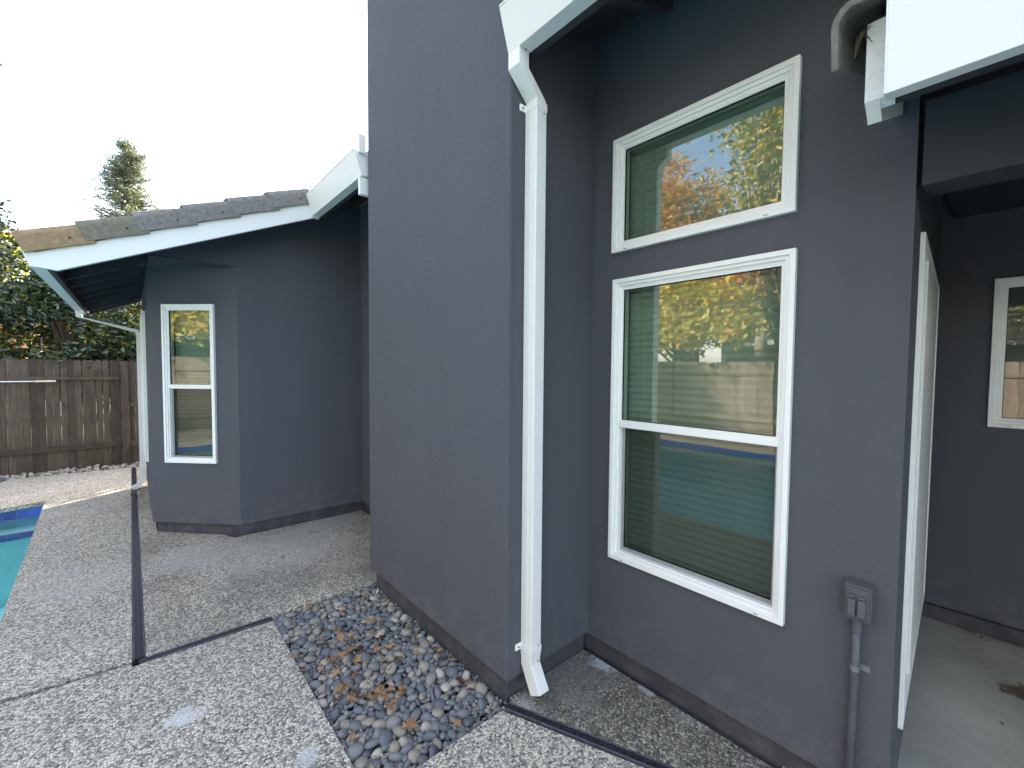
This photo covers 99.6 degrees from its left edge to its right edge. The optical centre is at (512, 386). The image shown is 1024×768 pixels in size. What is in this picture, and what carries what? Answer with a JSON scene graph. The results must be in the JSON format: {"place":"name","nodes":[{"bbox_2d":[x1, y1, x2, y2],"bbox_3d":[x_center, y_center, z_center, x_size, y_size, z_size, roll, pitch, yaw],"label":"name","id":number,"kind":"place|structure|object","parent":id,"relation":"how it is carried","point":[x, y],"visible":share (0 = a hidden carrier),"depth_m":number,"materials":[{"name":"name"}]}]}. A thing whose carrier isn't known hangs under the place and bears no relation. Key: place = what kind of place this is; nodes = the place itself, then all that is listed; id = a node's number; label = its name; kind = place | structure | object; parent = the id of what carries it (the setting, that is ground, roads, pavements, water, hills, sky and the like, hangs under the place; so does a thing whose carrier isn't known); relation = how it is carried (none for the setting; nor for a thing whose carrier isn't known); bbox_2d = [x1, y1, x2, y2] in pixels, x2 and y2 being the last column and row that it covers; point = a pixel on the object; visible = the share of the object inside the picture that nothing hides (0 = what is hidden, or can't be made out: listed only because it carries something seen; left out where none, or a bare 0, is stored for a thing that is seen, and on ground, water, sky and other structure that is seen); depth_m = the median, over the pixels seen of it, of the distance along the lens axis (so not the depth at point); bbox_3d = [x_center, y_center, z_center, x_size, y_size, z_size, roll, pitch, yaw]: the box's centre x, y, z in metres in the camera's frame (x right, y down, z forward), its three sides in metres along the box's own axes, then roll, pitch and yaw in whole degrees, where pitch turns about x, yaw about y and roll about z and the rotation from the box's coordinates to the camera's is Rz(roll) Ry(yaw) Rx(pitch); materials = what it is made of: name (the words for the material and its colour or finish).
{"place":"outdoors","nodes":[
{"label":"outdoors","id":0,"kind":"place"},
{"bbox_2d":[0,414,145,657],"bbox_3d":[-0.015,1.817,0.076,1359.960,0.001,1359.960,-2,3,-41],"label":"ground","id":1,"kind":"structure","parent":0,"point":[84,461],"depth_m":9.13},
{"bbox_2d":[0,505,42,619],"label":"swimming pool","id":2,"kind":"structure","parent":1,"relation":"in","point":[17,528],"depth_m":5.01,"materials":[{"name":"blue liquid"}]},
{"bbox_2d":[0,199,75,402],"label":"laurel tree","id":3,"kind":"object","parent":1,"relation":"on","point":[5,259],"visible":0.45,"depth_m":7.64,"materials":[{"name":"green plant"}]},
{"bbox_2d":[0,229,87,357],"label":"laurel tree","id":4,"kind":"object","parent":1,"relation":"on","point":[23,321],"visible":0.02,"depth_m":9.48,"materials":[{"name":"green plant"}]},
{"bbox_2d":[0,359,130,476],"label":"wooden fence","id":5,"kind":"object","parent":1,"relation":"on","point":[17,418],"visible":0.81,"depth_m":7.05,"materials":[{"name":"brown wood"}]},
{"bbox_2d":[0,380,55,382],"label":"pool pole","id":6,"kind":"object","parent":5,"relation":"attached to","point":[29,381],"visible":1,"depth_m":6.76,"materials":[{"name":"silver metal"}]},
{"bbox_2d":[2,338,101,372],"bbox_3d":[-7.445,-0.522,6.992,1.100,0.593,0.980,0,2,-8],"label":"overhanging branch","id":7,"kind":"object","parent":5,"relation":"attached to","point":[48,355],"visible":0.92,"depth_m":6.95,"materials":[{"name":"green plant"}]},
{"bbox_2d":[0,269,139,444],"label":"laurel tree","id":8,"kind":"object","parent":1,"relation":"on","point":[60,335],"visible":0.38,"depth_m":7.81,"materials":[{"name":"green plant"}]},
{"bbox_2d":[3,300,141,429],"bbox_3d":[-10.240,-0.690,11.140,4.162,3.918,4.318,-2,3,-41],"label":"laurel tree","id":9,"kind":"object","parent":1,"relation":"on","point":[70,333],"depth_m":10.67,"materials":[{"name":"green plant"}]},
{"bbox_2d":[0,461,145,479],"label":"rock border","id":10,"kind":"object","parent":1,"relation":"on","point":[72,470],"visible":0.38,"depth_m":6.99,"materials":[{"name":"stone"}]},
{"bbox_2d":[83,298,141,395],"bbox_3d":[-7.412,-0.388,9.178,2.762,3.525,2.766,-2,3,-41],"label":"laurel tree","id":11,"kind":"object","parent":1,"relation":"on","point":[134,317],"visible":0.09,"depth_m":8.25,"materials":[{"name":"green plant"}]},
{"bbox_2d":[68,137,171,224],"bbox_3d":[-23.305,-7.331,26.562,7.424,15.682,6.382,1,3,22],"label":"pine tree","id":12,"kind":"object","parent":1,"relation":"on","point":[124,176],"visible":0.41,"depth_m":25.85,"materials":[{"name":"green plant"}]},
{"bbox_2d":[128,361,139,463],"bbox_3d":[-6.011,0.479,8.171,1.852,1.890,0.063,-2,3,-41],"label":"wooden fence","id":13,"kind":"object","parent":1,"relation":"on","point":[133,405],"visible":0.2,"depth_m":7.60,"materials":[{"name":"brown wood"}]},
{"bbox_2d":[274,586,507,767],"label":"pebble bed","id":14,"kind":"object","parent":1,"relation":"on","point":[436,699],"visible":0.94,"depth_m":2.37,"materials":[{"name":"stone"}]},
{"bbox_2d":[332,668,339,675],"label":"fallen leaf","id":15,"kind":"object","parent":14,"relation":"on","point":[336,671],"visible":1,"depth_m":2.40,"materials":[{"name":"brown plant"}]},
{"bbox_2d":[334,685,342,693],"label":"fallen leaf","id":16,"kind":"object","parent":14,"relation":"on","point":[339,690],"visible":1,"depth_m":2.29,"materials":[{"name":"brown plant"}]},
{"bbox_2d":[336,633,344,641],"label":"fallen leaf","id":17,"kind":"object","parent":14,"relation":"on","point":[340,636],"visible":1,"depth_m":2.71,"materials":[{"name":"brown plant"}]},
{"bbox_2d":[336,651,345,660],"bbox_3d":[-1.012,1.581,2.556,0.063,0.027,0.058,1,3,20],"label":"fallen leaf","id":18,"kind":"object","parent":14,"relation":"on","point":[342,653],"visible":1,"depth_m":2.55,"materials":[{"name":"brown plant"}]},
{"bbox_2d":[346,692,357,701],"bbox_3d":[-0.825,1.603,2.228,0.073,0.022,0.058,11,17,10],"label":"fallen leaf","id":19,"kind":"object","parent":14,"relation":"on","point":[351,698],"visible":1,"depth_m":2.23,"materials":[{"name":"brown plant"}]},
{"bbox_2d":[349,731,358,740],"bbox_3d":[-0.735,1.611,1.992,0.053,0.015,0.042,-3,36,6],"label":"fallen leaf","id":20,"kind":"object","parent":14,"relation":"on","point":[352,735],"visible":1,"depth_m":1.99,"materials":[{"name":"brown plant"}]},
{"bbox_2d":[356,645,364,651],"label":"fallen leaf","id":21,"kind":"object","parent":14,"relation":"on","point":[361,648],"visible":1,"depth_m":2.63,"materials":[{"name":"brown plant"}]},
{"bbox_2d":[367,691,376,698],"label":"fallen leaf","id":22,"kind":"object","parent":14,"relation":"on","point":[371,695],"visible":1,"depth_m":2.23,"materials":[{"name":"brown plant"}]},
{"bbox_2d":[374,685,385,696],"bbox_3d":[-0.693,1.597,2.267,0.080,0.021,0.062,9,32,17],"label":"fallen leaf","id":23,"kind":"object","parent":14,"relation":"on","point":[377,690],"visible":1,"depth_m":2.27,"materials":[{"name":"brown plant"}]},
{"bbox_2d":[384,693,390,702],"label":"fallen leaf","id":24,"kind":"object","parent":14,"relation":"on","point":[386,695],"visible":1,"depth_m":2.24,"materials":[{"name":"brown plant"}]},
{"bbox_2d":[385,702,395,708],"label":"fallen leaf","id":25,"kind":"object","parent":14,"relation":"on","point":[391,705],"visible":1,"depth_m":2.16,"materials":[{"name":"brown plant"}]},
{"bbox_2d":[385,684,395,691],"bbox_3d":[-0.647,1.602,2.297,0.072,0.013,0.061,-16,5,27],"label":"fallen leaf","id":26,"kind":"object","parent":14,"relation":"on","point":[389,688],"visible":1,"depth_m":2.30,"materials":[{"name":"brown plant"}]},
{"bbox_2d":[398,685,405,695],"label":"fallen leaf","id":27,"kind":"object","parent":14,"relation":"on","point":[400,690],"visible":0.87,"depth_m":2.27,"materials":[{"name":"brown plant"}]},
{"bbox_2d":[403,718,417,730],"bbox_3d":[-0.489,1.603,2.052,0.077,0.023,0.060,1,21,0],"label":"fallen leaf","id":28,"kind":"object","parent":14,"relation":"on","point":[410,725],"visible":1,"depth_m":2.05,"materials":[{"name":"brown plant"}]},
{"bbox_2d":[406,717,418,726],"bbox_3d":[-0.482,1.610,2.078,0.069,0.014,0.055,0,2,-6],"label":"fallen leaf","id":29,"kind":"object","parent":14,"relation":"on","point":[414,721],"visible":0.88,"depth_m":2.08,"materials":[{"name":"brown plant"}]},
{"bbox_2d":[453,719,460,727],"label":"fallen leaf","id":30,"kind":"object","parent":14,"relation":"on","point":[457,722],"visible":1,"depth_m":2.07,"materials":[{"name":"brown plant"}]},
{"bbox_2d":[455,677,463,684],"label":"fallen leaf","id":31,"kind":"object","parent":14,"relation":"on","point":[461,681],"visible":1,"depth_m":2.35,"materials":[{"name":"brown plant"}]},
{"bbox_2d":[11,0,1023,767],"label":"house","id":32,"kind":"structure","parent":1,"relation":"on","point":[671,352],"depth_m":2.29,"materials":[{"name":"grey paint"}]},
{"bbox_2d":[140,311,148,461],"bbox_3d":[-4.649,-0.018,5.501,0.102,1.768,1.133,-2,3,-41],"label":"window","id":33,"kind":"structure","parent":32,"relation":"in","point":[142,315],"depth_m":5.07,"materials":[{"name":"white plastic"}]},
{"bbox_2d":[161,304,217,463],"bbox_3d":[-3.211,-0.026,4.347,0.542,1.578,0.131,1,2,4],"label":"window","id":34,"kind":"structure","parent":32,"relation":"in","point":[196,412],"depth_m":4.39,"materials":[{"name":"white plastic"}]},
{"bbox_2d":[608,248,797,625],"bbox_3d":[0.882,0.202,2.134,0.131,1.555,0.881,-2,3,-41],"label":"window","id":35,"kind":"structure","parent":32,"relation":"in","point":[699,463],"depth_m":2.12,"materials":[{"name":"white plastic"}]},
{"bbox_2d":[611,54,801,253],"bbox_3d":[0.886,-1.026,2.090,0.131,0.609,0.884,-2,3,-41],"label":"window","id":36,"kind":"structure","parent":32,"relation":"in","point":[739,165],"depth_m":2.06,"materials":[{"name":"white plastic"}]},
{"bbox_2d":[843,576,875,767],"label":"outlet box","id":37,"kind":"object","parent":32,"relation":"attached to","point":[859,603],"visible":1,"depth_m":1.60,"materials":[{"name":"grey paint"}]},
{"bbox_2d":[898,232,939,729],"bbox_3d":[2.143,0.383,2.309,1.564,2.023,0.085,-2,3,-44],"label":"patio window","id":38,"kind":"structure","parent":32,"relation":"in","point":[925,251],"depth_m":1.75,"materials":[{"name":"white plastic"}]},
{"bbox_2d":[906,260,937,673],"bbox_3d":[2.276,0.379,2.417,1.133,1.944,0.045,-2,3,-44],"label":"door panel","id":39,"kind":"structure","parent":32,"relation":"in","point":[930,301],"depth_m":2.16,"materials":[{"name":"white plastic"}]},
{"bbox_2d":[987,276,1023,428],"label":"window","id":40,"kind":"structure","parent":32,"relation":"in","point":[1002,285],"depth_m":2.74,"materials":[{"name":"white plastic"}]},
{"bbox_2d":[0,0,367,280],"label":"sky","id":41,"kind":"structure","parent":0,"point":[225,98],"materials":[{"name":"white"}]},
{"bbox_2d":[0,467,1023,767],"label":"pool deck","id":42,"kind":"structure","parent":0,"point":[80,687],"depth_m":2.38,"materials":[{"name":"concrete"}]},
{"bbox_2d":[132,467,144,662],"bbox_3d":[-4.264,1.490,4.882,0.054,0.058,6.307,-2,3,-41],"label":"channel drain","id":43,"kind":"object","parent":42,"relation":"in","point":[138,639],"visible":0.95,"depth_m":3.33,"materials":[{"name":"black plastic"}]},
{"bbox_2d":[139,617,272,664],"bbox_3d":[-1.890,1.601,2.709,0.680,0.058,0.039,-2,3,-41],"label":"channel drain","id":44,"kind":"object","parent":42,"relation":"in","point":[202,641],"visible":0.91,"depth_m":2.68,"materials":[{"name":"black plastic"}]},
{"bbox_2d":[505,702,674,767],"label":"channel drain","id":45,"kind":"object","parent":42,"relation":"in","point":[629,755],"visible":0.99,"depth_m":2.00,"materials":[{"name":"black plastic"}]}
]}

